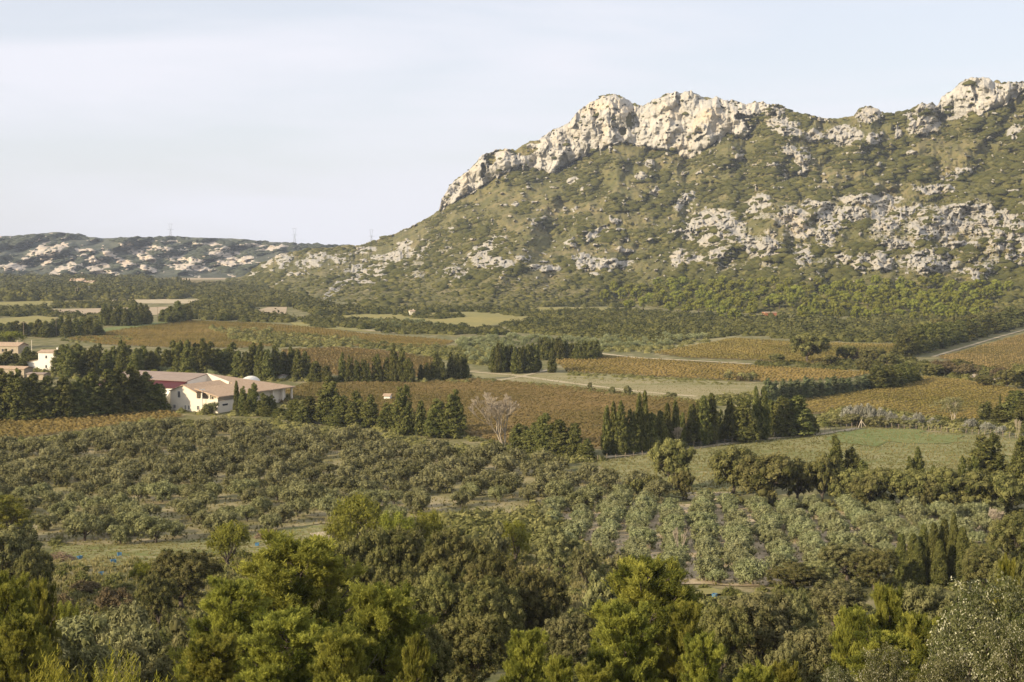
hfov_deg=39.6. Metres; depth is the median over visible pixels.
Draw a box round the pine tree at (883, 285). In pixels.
[880,283,890,291]
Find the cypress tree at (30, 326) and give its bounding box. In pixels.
[26,322,33,334]
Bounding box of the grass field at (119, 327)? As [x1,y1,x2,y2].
[60,321,167,337]
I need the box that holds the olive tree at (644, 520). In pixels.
[625,514,650,526]
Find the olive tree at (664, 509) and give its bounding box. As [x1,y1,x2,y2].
[659,506,677,517]
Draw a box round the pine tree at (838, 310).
[834,305,844,317]
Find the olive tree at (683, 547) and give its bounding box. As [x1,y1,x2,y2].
[663,542,690,552]
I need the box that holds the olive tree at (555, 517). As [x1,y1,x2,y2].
[546,515,560,522]
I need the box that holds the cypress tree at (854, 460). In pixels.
[843,446,861,468]
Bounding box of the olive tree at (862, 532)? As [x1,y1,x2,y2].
[858,529,870,545]
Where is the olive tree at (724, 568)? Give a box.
[711,555,726,570]
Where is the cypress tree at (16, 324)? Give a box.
[11,320,19,330]
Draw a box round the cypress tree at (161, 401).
[152,383,171,410]
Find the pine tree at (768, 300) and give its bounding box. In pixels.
[762,296,773,308]
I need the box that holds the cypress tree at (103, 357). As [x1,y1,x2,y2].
[98,349,113,372]
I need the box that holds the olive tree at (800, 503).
[793,498,803,507]
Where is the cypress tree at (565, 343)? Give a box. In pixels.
[563,340,568,357]
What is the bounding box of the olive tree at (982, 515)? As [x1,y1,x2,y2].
[973,511,990,521]
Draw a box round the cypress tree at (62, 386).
[49,376,80,418]
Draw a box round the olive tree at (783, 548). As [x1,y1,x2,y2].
[771,545,795,557]
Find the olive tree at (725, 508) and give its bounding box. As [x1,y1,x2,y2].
[722,503,738,513]
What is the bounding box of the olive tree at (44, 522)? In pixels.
[32,512,58,530]
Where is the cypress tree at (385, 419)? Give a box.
[375,402,397,428]
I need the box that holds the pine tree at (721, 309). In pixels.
[716,306,726,316]
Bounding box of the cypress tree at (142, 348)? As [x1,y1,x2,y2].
[139,345,148,364]
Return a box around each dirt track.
[469,371,694,396]
[498,369,547,380]
[602,353,749,363]
[604,428,861,457]
[933,330,1023,356]
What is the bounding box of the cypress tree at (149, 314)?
[140,304,153,323]
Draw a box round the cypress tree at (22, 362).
[17,358,28,365]
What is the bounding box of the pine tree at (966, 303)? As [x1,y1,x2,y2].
[959,298,970,310]
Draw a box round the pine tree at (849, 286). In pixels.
[845,280,855,293]
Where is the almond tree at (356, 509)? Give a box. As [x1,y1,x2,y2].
[328,492,384,537]
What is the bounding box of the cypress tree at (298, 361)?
[290,349,307,379]
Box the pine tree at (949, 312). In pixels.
[944,308,954,318]
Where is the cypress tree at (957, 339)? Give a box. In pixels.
[946,322,961,343]
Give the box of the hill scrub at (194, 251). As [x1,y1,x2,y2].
[0,233,354,274]
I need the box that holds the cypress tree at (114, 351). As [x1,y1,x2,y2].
[101,346,119,371]
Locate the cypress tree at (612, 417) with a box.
[609,400,616,454]
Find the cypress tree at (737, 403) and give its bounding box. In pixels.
[734,402,739,426]
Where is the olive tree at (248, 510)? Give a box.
[234,504,258,521]
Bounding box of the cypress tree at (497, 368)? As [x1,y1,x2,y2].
[493,342,501,372]
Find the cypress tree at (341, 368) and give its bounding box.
[337,352,345,380]
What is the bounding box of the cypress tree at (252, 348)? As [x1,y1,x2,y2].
[248,342,258,374]
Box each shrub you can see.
[51,590,78,625]
[68,580,101,592]
[93,586,133,611]
[163,613,200,652]
[478,519,510,560]
[582,569,618,610]
[606,551,636,572]
[608,386,614,392]
[623,385,631,393]
[665,391,677,397]
[723,373,733,378]
[743,373,753,380]
[828,418,844,426]
[839,405,853,417]
[842,412,864,426]
[850,349,859,359]
[850,403,865,418]
[862,403,876,420]
[864,415,889,426]
[874,407,887,418]
[885,411,897,419]
[889,417,907,426]
[900,419,922,427]
[901,415,909,419]
[910,412,925,422]
[927,417,938,423]
[929,359,956,372]
[929,420,948,428]
[952,362,981,373]
[961,418,978,427]
[979,422,996,430]
[989,367,1008,375]
[995,425,1007,434]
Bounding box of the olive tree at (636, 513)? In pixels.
[624,510,651,520]
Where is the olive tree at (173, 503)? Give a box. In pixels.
[166,498,180,509]
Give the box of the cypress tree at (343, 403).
[335,395,350,425]
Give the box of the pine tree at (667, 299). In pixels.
[662,296,673,302]
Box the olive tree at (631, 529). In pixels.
[628,526,636,533]
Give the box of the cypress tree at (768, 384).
[760,378,776,402]
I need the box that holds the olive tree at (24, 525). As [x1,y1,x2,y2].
[0,517,34,533]
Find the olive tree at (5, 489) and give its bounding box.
[0,482,15,494]
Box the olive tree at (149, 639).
[101,617,163,678]
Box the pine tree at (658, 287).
[653,283,664,292]
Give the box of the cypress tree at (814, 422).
[806,409,820,434]
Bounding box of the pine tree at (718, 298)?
[713,294,723,304]
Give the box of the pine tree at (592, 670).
[574,660,618,681]
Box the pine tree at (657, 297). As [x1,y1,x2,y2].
[653,292,663,306]
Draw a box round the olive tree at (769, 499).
[755,493,771,502]
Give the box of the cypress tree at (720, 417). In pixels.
[716,409,723,442]
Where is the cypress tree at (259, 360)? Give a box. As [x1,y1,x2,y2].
[253,341,265,378]
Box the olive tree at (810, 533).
[800,530,820,539]
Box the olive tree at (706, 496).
[690,493,715,503]
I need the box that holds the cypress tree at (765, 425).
[759,386,771,439]
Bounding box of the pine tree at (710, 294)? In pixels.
[705,289,715,299]
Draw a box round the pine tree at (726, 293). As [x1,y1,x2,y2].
[720,289,730,298]
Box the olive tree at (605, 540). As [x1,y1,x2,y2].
[592,537,615,549]
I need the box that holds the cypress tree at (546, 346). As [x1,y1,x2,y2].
[539,337,552,359]
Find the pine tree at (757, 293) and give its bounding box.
[754,290,763,299]
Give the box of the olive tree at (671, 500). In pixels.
[662,497,679,504]
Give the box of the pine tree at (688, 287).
[684,284,697,290]
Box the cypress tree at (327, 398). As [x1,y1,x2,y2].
[312,376,339,424]
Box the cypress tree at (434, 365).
[429,351,441,379]
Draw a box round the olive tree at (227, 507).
[217,503,236,511]
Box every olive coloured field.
[0,300,97,305]
[0,316,64,323]
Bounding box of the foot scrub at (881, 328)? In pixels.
[297,299,1023,387]
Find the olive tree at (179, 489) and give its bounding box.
[174,484,190,496]
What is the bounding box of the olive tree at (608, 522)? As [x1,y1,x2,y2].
[601,518,621,529]
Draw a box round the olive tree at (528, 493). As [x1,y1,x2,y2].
[519,487,538,502]
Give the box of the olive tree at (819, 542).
[805,537,826,546]
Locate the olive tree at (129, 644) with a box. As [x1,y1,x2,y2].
[108,630,149,677]
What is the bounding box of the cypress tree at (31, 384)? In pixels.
[14,373,50,421]
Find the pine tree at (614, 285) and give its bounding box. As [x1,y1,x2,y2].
[609,281,618,292]
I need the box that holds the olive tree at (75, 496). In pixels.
[63,490,85,507]
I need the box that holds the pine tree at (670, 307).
[663,302,675,311]
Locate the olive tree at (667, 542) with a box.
[660,538,682,548]
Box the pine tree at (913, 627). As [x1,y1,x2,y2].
[894,610,933,681]
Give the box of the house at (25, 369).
[0,366,33,377]
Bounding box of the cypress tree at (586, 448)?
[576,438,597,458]
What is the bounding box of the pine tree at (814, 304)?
[808,298,819,310]
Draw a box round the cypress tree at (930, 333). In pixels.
[923,322,939,349]
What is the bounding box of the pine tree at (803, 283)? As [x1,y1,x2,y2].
[797,281,806,288]
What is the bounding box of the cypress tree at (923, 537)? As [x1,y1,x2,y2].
[918,523,928,563]
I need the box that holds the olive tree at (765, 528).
[755,521,776,536]
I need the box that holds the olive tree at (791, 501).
[774,497,798,506]
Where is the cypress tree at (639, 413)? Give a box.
[634,392,644,452]
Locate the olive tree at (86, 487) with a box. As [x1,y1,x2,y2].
[67,481,94,496]
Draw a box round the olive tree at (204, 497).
[186,488,219,509]
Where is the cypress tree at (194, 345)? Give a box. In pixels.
[192,342,199,372]
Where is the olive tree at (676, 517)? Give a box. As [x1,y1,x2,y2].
[661,512,685,528]
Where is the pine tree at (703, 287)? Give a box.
[698,284,707,291]
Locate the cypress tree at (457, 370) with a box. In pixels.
[452,353,460,378]
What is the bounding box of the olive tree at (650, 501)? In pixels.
[635,494,657,511]
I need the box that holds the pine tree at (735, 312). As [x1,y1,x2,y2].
[728,308,741,318]
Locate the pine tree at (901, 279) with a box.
[895,276,906,285]
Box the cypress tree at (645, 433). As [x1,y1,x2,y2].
[641,390,650,452]
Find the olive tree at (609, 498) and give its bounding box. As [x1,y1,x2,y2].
[596,494,618,504]
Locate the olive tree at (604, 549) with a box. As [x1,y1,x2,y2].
[596,542,615,558]
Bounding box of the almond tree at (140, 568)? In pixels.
[127,560,158,584]
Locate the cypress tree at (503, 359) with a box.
[500,342,507,372]
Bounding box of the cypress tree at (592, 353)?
[586,341,597,359]
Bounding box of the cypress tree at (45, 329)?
[36,320,55,336]
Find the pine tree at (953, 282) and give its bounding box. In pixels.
[949,279,956,288]
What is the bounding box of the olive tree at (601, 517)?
[595,510,619,526]
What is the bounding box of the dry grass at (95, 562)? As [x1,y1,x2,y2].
[5,374,1015,623]
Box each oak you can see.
[0,521,44,579]
[13,546,54,600]
[81,613,101,649]
[111,660,175,681]
[135,572,180,629]
[145,645,184,681]
[146,547,224,608]
[333,525,393,595]
[370,561,424,591]
[380,523,432,580]
[406,564,465,636]
[413,624,462,681]
[416,524,493,586]
[429,610,511,681]
[451,572,526,658]
[462,548,521,611]
[508,564,570,654]
[535,524,581,576]
[538,609,598,668]
[568,544,600,589]
[630,478,645,494]
[643,475,664,487]
[647,437,695,486]
[671,470,695,499]
[698,602,754,681]
[708,445,759,493]
[718,587,807,673]
[737,452,799,503]
[764,640,807,681]
[765,561,825,590]
[767,353,784,362]
[773,586,819,643]
[778,624,847,681]
[779,455,821,499]
[789,331,831,361]
[803,560,842,587]
[806,578,872,627]
[808,451,840,500]
[814,660,857,681]
[816,541,872,581]
[822,355,840,363]
[827,467,864,497]
[836,344,857,358]
[847,547,901,588]
[849,475,882,506]
[855,357,874,369]
[856,640,914,681]
[858,347,885,360]
[862,465,899,501]
[877,353,896,363]
[887,466,937,500]
[896,579,969,625]
[899,321,915,334]
[909,479,945,506]
[915,650,973,681]
[919,320,933,329]
[919,363,944,374]
[919,465,965,504]
[924,603,980,681]
[930,318,951,322]
[942,359,968,372]
[949,316,964,322]
[954,469,996,504]
[956,543,1007,599]
[963,313,979,321]
[964,432,1008,474]
[971,618,1023,681]
[973,375,995,385]
[975,311,994,315]
[982,470,1023,511]
[984,511,1023,561]
[985,552,1023,613]
[991,309,1010,317]
[992,368,1019,386]
[1012,363,1023,384]
[1017,306,1023,314]
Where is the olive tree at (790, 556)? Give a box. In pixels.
[779,551,798,562]
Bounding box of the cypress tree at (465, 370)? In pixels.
[459,353,472,378]
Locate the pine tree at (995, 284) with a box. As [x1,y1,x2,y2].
[989,278,1003,290]
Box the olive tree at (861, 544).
[841,541,868,547]
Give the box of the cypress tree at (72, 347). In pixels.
[70,343,84,373]
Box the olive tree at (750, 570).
[735,558,771,584]
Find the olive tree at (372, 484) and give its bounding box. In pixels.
[358,479,382,490]
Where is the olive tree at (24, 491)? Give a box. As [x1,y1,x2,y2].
[11,485,38,499]
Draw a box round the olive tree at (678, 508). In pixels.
[672,506,684,514]
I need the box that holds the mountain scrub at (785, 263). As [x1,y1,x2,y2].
[223,80,1023,317]
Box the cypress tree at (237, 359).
[229,350,245,377]
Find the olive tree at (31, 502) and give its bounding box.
[15,494,42,509]
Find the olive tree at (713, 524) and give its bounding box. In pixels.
[694,518,720,536]
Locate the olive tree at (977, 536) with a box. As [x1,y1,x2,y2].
[967,530,986,543]
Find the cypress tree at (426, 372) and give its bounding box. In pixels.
[422,362,432,380]
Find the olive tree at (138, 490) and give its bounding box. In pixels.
[127,481,149,501]
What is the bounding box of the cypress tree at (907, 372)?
[899,361,915,383]
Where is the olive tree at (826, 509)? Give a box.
[818,506,834,515]
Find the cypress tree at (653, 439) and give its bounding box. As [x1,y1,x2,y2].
[647,412,659,451]
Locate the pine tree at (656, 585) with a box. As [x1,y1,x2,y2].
[583,553,717,681]
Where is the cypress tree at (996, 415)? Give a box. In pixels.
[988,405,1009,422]
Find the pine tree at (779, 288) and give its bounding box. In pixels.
[774,283,788,294]
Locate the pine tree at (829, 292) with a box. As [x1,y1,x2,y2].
[825,289,835,300]
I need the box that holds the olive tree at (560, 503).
[543,495,568,511]
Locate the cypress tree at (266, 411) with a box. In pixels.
[259,406,273,416]
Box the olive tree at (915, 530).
[902,526,929,543]
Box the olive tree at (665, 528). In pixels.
[659,522,683,536]
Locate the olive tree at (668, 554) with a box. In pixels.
[653,549,688,567]
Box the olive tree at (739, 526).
[724,524,752,537]
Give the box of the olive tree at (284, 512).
[269,503,296,522]
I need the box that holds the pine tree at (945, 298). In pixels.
[939,293,951,304]
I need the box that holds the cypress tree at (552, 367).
[547,347,557,372]
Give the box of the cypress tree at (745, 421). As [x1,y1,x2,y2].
[731,398,761,441]
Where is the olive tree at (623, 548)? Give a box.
[619,541,632,553]
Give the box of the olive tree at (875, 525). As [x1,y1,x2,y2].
[860,521,890,533]
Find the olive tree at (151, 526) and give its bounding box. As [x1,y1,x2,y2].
[134,514,173,542]
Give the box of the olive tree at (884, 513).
[876,510,895,518]
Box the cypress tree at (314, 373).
[306,360,321,381]
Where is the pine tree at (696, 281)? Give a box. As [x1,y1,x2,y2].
[688,279,701,287]
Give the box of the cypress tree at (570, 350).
[565,342,573,358]
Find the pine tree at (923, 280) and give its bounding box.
[917,276,929,287]
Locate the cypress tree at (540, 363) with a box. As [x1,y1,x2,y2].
[535,344,542,371]
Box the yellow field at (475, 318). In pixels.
[342,307,611,326]
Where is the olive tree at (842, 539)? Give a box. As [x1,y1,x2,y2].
[830,532,861,544]
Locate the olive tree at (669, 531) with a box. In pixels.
[665,527,688,539]
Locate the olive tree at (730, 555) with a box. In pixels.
[722,545,752,570]
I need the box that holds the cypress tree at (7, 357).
[1,349,12,365]
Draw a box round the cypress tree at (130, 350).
[127,345,132,362]
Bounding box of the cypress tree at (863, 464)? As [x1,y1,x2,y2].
[858,460,868,493]
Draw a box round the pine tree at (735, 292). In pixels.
[731,288,740,299]
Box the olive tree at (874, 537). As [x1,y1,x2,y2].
[863,527,893,546]
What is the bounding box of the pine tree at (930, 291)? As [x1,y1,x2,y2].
[927,288,939,293]
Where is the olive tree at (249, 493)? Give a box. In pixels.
[241,486,267,503]
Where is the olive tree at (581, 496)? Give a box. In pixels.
[564,486,596,511]
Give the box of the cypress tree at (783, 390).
[778,378,788,397]
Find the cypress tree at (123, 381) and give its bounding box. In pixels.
[110,364,133,413]
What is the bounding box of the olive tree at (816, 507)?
[807,501,828,516]
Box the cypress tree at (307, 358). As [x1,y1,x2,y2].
[302,350,310,375]
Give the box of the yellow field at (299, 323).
[290,320,454,335]
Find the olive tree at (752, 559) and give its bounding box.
[731,556,758,570]
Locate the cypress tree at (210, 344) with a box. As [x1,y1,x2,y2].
[205,341,215,369]
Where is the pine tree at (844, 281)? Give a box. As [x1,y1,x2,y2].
[839,278,852,290]
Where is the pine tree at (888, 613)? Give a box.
[866,581,903,637]
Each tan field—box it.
[52,307,167,314]
[112,299,198,302]
[182,278,225,279]
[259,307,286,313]
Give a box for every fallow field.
[472,372,784,398]
[655,336,737,354]
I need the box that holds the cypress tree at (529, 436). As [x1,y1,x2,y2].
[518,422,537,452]
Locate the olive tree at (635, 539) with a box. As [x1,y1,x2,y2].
[622,536,645,546]
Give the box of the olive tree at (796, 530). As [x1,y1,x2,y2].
[787,521,813,540]
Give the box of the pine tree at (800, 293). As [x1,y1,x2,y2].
[795,289,804,303]
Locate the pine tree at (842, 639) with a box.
[824,603,881,681]
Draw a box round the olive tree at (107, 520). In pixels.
[99,513,119,534]
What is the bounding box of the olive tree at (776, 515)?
[761,511,784,529]
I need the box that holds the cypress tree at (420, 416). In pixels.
[412,400,426,435]
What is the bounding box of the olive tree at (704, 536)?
[693,535,717,545]
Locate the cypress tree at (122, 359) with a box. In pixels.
[114,339,130,371]
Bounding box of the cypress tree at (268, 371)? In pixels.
[259,349,274,380]
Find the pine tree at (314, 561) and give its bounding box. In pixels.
[165,528,368,667]
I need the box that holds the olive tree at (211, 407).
[202,401,219,413]
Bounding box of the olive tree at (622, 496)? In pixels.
[606,491,632,506]
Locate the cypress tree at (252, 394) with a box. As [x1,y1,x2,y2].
[247,382,259,411]
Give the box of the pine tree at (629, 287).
[623,283,634,295]
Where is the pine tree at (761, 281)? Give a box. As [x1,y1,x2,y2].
[756,277,768,287]
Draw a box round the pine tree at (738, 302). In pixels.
[733,297,744,309]
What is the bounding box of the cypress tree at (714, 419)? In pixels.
[708,392,719,444]
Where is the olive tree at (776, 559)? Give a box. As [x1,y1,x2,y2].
[765,551,791,568]
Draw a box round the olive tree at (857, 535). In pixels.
[840,531,862,541]
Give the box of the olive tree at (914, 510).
[906,505,931,523]
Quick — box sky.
[0,0,1023,245]
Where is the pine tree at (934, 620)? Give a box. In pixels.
[922,615,952,678]
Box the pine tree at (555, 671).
[542,653,573,681]
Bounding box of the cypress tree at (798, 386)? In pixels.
[793,379,806,397]
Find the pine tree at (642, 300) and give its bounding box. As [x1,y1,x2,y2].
[638,295,649,308]
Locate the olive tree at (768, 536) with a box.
[758,528,793,546]
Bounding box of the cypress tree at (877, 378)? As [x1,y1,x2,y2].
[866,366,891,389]
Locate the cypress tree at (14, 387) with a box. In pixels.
[0,368,32,420]
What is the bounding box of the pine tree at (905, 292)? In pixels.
[900,287,912,298]
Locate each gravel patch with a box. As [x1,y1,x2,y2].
[310,531,336,537]
[684,492,730,499]
[695,587,725,593]
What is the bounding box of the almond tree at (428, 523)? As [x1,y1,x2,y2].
[412,508,447,539]
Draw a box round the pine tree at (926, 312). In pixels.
[922,307,931,316]
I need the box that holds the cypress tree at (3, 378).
[0,368,11,419]
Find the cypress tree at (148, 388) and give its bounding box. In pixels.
[137,371,159,411]
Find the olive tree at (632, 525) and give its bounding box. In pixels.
[625,523,642,532]
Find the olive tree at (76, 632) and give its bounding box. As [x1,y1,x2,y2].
[54,610,110,657]
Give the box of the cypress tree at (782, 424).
[769,395,794,436]
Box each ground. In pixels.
[0,278,1023,681]
[5,431,664,544]
[67,321,451,347]
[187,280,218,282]
[281,383,694,448]
[300,348,430,376]
[560,504,990,585]
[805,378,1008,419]
[938,339,1023,367]
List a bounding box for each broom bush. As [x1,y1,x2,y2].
[21,643,97,681]
[84,639,140,681]
[146,669,174,681]
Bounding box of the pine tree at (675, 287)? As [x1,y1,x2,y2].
[668,281,680,291]
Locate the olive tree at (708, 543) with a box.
[699,538,723,558]
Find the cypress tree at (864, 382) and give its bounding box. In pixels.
[860,374,870,390]
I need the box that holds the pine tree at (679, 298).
[674,293,686,305]
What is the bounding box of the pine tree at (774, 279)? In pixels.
[770,275,778,288]
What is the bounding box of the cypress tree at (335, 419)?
[326,406,345,426]
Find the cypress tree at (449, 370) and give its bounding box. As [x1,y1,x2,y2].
[446,352,453,378]
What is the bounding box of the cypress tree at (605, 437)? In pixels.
[600,405,611,454]
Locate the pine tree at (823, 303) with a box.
[819,299,829,310]
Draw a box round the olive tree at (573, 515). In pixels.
[568,509,585,519]
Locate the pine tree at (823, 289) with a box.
[818,284,829,294]
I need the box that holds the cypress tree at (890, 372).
[882,365,902,387]
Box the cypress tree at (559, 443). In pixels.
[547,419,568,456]
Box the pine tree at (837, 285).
[832,281,843,291]
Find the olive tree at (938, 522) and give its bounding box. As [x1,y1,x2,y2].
[928,519,950,529]
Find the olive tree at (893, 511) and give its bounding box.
[877,505,899,516]
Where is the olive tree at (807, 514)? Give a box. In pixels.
[797,508,812,517]
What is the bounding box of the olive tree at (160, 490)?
[143,478,177,501]
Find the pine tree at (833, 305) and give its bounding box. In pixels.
[828,301,838,311]
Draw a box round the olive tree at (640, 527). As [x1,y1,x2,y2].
[635,525,653,530]
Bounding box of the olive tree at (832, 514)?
[817,509,847,521]
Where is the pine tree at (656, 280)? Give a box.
[652,276,662,284]
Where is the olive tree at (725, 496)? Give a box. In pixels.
[716,492,739,505]
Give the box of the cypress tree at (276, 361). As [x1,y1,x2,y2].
[270,343,283,377]
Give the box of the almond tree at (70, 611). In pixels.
[55,601,79,627]
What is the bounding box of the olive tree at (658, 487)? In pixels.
[643,478,672,498]
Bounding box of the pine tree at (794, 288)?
[790,284,801,293]
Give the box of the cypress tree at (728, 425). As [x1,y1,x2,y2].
[721,398,736,442]
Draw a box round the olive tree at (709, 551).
[696,547,721,558]
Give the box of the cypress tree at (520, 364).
[516,347,524,373]
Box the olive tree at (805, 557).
[801,549,819,561]
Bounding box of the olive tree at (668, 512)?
[658,509,686,524]
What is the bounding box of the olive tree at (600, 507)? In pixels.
[593,501,613,513]
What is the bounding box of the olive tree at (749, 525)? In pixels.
[737,517,758,535]
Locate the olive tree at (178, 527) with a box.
[163,519,185,537]
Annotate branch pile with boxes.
[51,551,76,561]
[253,531,270,538]
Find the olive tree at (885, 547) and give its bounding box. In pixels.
[879,544,895,551]
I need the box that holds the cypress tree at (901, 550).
[891,533,907,579]
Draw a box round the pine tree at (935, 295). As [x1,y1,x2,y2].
[929,292,939,298]
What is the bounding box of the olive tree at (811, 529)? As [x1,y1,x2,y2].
[801,527,821,537]
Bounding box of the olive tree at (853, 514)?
[846,508,874,525]
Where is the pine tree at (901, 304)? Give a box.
[896,300,908,309]
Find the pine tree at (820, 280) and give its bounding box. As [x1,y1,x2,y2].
[813,275,824,286]
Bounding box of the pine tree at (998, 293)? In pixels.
[993,289,1004,298]
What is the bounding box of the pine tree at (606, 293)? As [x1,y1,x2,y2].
[599,288,610,300]
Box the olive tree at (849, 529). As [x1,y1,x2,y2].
[841,519,851,530]
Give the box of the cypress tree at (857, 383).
[853,376,864,390]
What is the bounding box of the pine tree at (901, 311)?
[894,309,906,316]
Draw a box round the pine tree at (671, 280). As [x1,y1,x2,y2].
[665,277,677,285]
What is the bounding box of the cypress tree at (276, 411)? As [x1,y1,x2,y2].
[270,408,285,418]
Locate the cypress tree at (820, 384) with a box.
[817,378,829,397]
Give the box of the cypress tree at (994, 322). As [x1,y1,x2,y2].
[984,313,1002,333]
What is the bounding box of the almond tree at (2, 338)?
[0,333,7,341]
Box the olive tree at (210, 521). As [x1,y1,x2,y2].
[200,512,233,533]
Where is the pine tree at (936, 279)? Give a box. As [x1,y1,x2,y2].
[930,272,945,288]
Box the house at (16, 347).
[0,341,28,353]
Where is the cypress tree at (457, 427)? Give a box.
[440,389,468,438]
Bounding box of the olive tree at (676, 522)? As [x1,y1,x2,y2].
[664,519,686,530]
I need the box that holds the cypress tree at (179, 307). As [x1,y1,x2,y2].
[171,300,186,321]
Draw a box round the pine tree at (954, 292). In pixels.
[951,290,963,299]
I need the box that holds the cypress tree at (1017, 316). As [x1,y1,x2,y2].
[1003,305,1023,327]
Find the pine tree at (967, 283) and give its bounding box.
[960,280,972,286]
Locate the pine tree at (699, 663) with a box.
[679,629,727,681]
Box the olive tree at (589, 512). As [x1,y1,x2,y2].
[580,508,594,520]
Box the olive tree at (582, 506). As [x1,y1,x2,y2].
[572,503,589,512]
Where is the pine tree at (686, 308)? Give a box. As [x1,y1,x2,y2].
[680,304,692,313]
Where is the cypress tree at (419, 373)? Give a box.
[417,364,423,379]
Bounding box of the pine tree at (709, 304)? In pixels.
[704,299,717,311]
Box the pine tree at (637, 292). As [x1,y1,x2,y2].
[629,288,642,300]
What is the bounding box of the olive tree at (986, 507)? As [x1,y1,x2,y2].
[969,502,989,512]
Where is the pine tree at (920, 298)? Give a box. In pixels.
[915,294,928,303]
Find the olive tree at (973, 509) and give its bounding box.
[962,501,985,519]
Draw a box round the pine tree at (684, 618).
[654,598,710,681]
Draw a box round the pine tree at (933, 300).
[928,296,939,304]
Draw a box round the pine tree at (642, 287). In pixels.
[635,283,647,292]
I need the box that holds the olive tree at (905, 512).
[901,506,918,517]
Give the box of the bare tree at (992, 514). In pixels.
[988,507,1005,520]
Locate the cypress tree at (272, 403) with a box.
[267,395,278,408]
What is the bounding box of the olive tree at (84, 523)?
[64,511,104,540]
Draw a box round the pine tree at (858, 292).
[852,291,863,302]
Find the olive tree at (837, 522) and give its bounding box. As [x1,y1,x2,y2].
[820,518,849,533]
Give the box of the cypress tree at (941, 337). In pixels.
[933,323,949,347]
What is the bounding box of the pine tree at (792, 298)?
[786,292,799,307]
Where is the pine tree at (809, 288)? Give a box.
[804,283,815,294]
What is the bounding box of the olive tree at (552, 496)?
[541,494,559,504]
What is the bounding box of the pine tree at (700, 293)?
[695,290,706,298]
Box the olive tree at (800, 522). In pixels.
[786,519,816,532]
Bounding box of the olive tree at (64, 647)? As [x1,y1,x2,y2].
[52,636,70,681]
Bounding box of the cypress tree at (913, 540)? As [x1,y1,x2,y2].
[903,533,917,581]
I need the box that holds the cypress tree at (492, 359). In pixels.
[488,346,495,371]
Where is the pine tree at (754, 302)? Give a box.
[746,299,758,307]
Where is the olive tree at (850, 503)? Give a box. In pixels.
[843,499,864,511]
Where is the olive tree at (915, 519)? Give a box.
[910,513,928,525]
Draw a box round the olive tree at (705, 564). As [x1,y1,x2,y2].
[693,555,722,580]
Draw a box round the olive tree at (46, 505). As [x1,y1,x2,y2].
[42,500,57,512]
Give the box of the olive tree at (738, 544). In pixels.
[720,538,758,558]
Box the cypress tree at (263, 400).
[255,393,268,413]
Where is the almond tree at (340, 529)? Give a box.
[323,514,358,543]
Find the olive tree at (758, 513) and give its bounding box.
[754,504,781,519]
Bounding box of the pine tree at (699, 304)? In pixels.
[692,299,704,311]
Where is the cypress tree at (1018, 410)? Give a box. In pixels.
[1010,396,1023,423]
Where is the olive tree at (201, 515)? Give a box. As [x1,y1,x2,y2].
[191,509,209,526]
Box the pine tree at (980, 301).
[974,298,984,305]
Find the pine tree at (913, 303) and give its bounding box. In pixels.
[907,299,919,311]
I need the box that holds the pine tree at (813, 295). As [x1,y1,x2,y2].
[808,292,819,301]
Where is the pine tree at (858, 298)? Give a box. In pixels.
[852,294,862,305]
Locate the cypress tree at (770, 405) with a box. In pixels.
[766,399,774,436]
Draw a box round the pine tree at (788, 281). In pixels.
[783,277,793,286]
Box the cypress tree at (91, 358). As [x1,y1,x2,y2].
[84,347,99,374]
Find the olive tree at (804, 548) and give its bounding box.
[797,542,823,553]
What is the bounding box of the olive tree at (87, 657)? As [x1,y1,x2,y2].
[56,637,120,681]
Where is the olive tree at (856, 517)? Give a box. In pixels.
[850,510,877,529]
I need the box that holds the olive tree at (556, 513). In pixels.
[546,510,563,517]
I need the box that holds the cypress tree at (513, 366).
[510,347,519,373]
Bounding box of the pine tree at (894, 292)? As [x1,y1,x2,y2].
[889,289,899,296]
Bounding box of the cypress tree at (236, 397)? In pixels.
[232,381,239,411]
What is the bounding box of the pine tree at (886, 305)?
[881,303,893,310]
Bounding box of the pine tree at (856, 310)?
[851,305,861,318]
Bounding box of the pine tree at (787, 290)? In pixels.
[783,287,791,296]
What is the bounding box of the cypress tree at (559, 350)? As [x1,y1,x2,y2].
[553,336,565,359]
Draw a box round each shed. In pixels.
[26,372,50,379]
[277,374,286,378]
[383,393,392,398]
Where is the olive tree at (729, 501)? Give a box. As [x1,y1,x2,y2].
[721,498,737,507]
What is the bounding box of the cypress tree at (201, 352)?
[192,338,212,372]
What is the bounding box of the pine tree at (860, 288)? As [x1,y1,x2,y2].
[855,284,867,293]
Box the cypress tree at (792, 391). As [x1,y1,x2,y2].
[787,379,798,398]
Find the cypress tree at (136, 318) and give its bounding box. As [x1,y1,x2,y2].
[129,302,144,325]
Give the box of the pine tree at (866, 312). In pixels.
[861,309,871,318]
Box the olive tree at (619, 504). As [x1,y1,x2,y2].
[606,500,628,517]
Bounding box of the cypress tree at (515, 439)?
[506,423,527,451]
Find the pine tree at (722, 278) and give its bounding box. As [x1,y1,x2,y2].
[715,275,728,288]
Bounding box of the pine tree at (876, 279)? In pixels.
[870,275,881,287]
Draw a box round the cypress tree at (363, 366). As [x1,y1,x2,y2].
[359,359,368,381]
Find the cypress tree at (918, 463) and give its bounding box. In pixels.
[912,446,924,472]
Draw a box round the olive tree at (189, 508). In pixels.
[176,498,203,520]
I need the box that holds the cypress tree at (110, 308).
[107,304,112,324]
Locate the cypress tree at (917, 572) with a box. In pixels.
[907,542,927,585]
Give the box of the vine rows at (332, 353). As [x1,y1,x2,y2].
[281,346,433,375]
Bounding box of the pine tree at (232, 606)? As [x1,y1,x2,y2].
[169,575,273,681]

